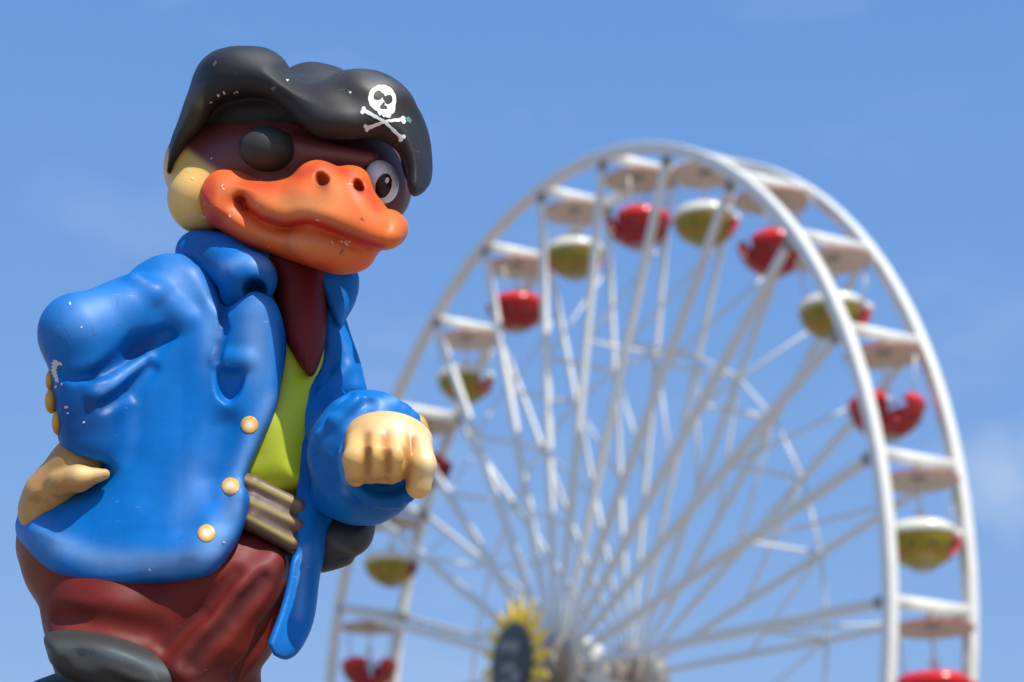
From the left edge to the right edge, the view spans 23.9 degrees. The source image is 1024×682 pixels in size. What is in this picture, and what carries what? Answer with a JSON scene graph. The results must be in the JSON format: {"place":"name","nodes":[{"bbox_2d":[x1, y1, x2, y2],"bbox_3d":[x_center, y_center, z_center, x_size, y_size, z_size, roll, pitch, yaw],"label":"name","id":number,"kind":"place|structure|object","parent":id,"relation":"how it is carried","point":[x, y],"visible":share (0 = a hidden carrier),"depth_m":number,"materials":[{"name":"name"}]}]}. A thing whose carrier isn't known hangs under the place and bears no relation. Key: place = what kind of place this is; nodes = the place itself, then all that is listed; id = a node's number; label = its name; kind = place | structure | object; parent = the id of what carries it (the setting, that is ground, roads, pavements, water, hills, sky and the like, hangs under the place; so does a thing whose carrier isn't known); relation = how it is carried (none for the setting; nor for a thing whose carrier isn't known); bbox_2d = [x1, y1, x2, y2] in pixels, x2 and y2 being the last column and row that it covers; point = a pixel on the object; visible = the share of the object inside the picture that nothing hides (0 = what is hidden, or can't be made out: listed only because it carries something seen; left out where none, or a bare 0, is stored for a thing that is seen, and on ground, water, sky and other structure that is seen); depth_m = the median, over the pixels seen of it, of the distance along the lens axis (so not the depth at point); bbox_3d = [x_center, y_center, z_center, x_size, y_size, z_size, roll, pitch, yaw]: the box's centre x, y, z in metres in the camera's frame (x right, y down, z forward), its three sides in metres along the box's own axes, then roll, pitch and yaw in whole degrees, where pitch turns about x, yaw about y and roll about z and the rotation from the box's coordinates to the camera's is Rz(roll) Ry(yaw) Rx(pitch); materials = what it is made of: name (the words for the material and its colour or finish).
{"place":"outdoors","nodes":[
{"label":"outdoors","id":0,"kind":"place"},
{"bbox_2d":[15,46,436,681],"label":"duck statue","id":1,"kind":"object","parent":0,"point":[241,458],"visible":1,"depth_m":4.78,"materials":[{"name":"blue paint"}]},
{"bbox_2d":[0,0,1023,681],"label":"sky","id":2,"kind":"structure","parent":0,"point":[907,115],"materials":[{"name":"blue"}]},
{"label":"ground","id":3,"kind":"structure","parent":0,"visible":0},
{"bbox_2d":[534,641,669,681],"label":"wheel support","id":4,"kind":"object","parent":3,"relation":"on","point":[546,664],"visible":0.22,"depth_m":67.82,"materials":[{"name":"white metal"}]},
{"bbox_2d":[324,141,978,681],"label":"ferris wheel","id":5,"kind":"object","parent":4,"relation":"on","point":[514,653],"visible":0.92,"depth_m":67.45,"materials":[{"name":"white metal"}]},
{"bbox_2d":[341,620,398,681],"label":"gondola","id":6,"kind":"object","parent":5,"relation":"hanging from","point":[354,669],"visible":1,"depth_m":81.11,"materials":[{"name":"red metal"}]},
{"bbox_2d":[363,516,421,587],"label":"gondola","id":7,"kind":"object","parent":5,"relation":"hanging from","point":[391,567],"visible":0.97,"depth_m":80.76,"materials":[{"name":"yellow metal"}]},
{"bbox_2d":[422,414,453,489],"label":"gondola","id":8,"kind":"object","parent":5,"relation":"hanging from","point":[436,426],"visible":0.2,"depth_m":80.50,"materials":[{"name":"grey metal"}]},
{"bbox_2d":[435,327,495,404],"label":"gondola","id":9,"kind":"object","parent":5,"relation":"hanging from","point":[476,387],"visible":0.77,"depth_m":78.50,"materials":[{"name":"yellow metal"}]},
{"bbox_2d":[486,254,540,333],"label":"gondola","id":10,"kind":"object","parent":5,"relation":"hanging from","point":[520,311],"visible":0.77,"depth_m":76.09,"materials":[{"name":"red metal"}]},
{"bbox_2d":[546,199,606,280],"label":"gondola","id":11,"kind":"object","parent":5,"relation":"hanging from","point":[568,258],"visible":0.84,"depth_m":73.42,"materials":[{"name":"yellow metal"}]},
{"bbox_2d":[605,166,671,251],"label":"gondola","id":12,"kind":"object","parent":5,"relation":"hanging from","point":[627,228],"visible":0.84,"depth_m":70.46,"materials":[{"name":"red metal"}]},
{"bbox_2d":[669,161,740,248],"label":"gondola","id":13,"kind":"object","parent":5,"relation":"hanging from","point":[691,221],"visible":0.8,"depth_m":67.31,"materials":[{"name":"yellow metal"}]},
{"bbox_2d":[734,185,808,278],"bbox_3d":[6.966,-2.983,64.665,2.017,2.730,2.018,10,-22,-26],"label":"gondola","id":14,"kind":"object","parent":5,"relation":"hanging from","point":[758,256],"visible":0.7,"depth_m":64.17,"materials":[{"name":"red metal"}]},
{"bbox_2d":[794,244,872,343],"bbox_3d":[8.228,-1.270,61.741,2.017,2.730,2.018,-13,-23,33],"label":"gondola","id":15,"kind":"object","parent":5,"relation":"hanging from","point":[814,316],"visible":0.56,"depth_m":61.31,"materials":[{"name":"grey metal"}]},
{"bbox_2d":[843,338,925,442],"bbox_3d":[9.147,1.142,59.209,2.018,2.730,2.017,3,-19,-8],"label":"gondola","id":16,"kind":"object","parent":5,"relation":"hanging from","point":[898,423],"visible":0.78,"depth_m":58.74,"materials":[{"name":"red metal"}]},
{"bbox_2d":[889,463,962,572],"bbox_3d":[9.667,4.113,57.214,2.017,2.730,2.018,-10,-22,26],"label":"gondola","id":17,"kind":"object","parent":5,"relation":"hanging from","point":[924,545],"visible":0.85,"depth_m":56.52,"materials":[{"name":"yellow metal"}]},
{"bbox_2d":[897,610,975,681],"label":"gondola","id":18,"kind":"object","parent":5,"relation":"hanging from","point":[932,627],"visible":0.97,"depth_m":55.83,"materials":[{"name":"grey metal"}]}
]}

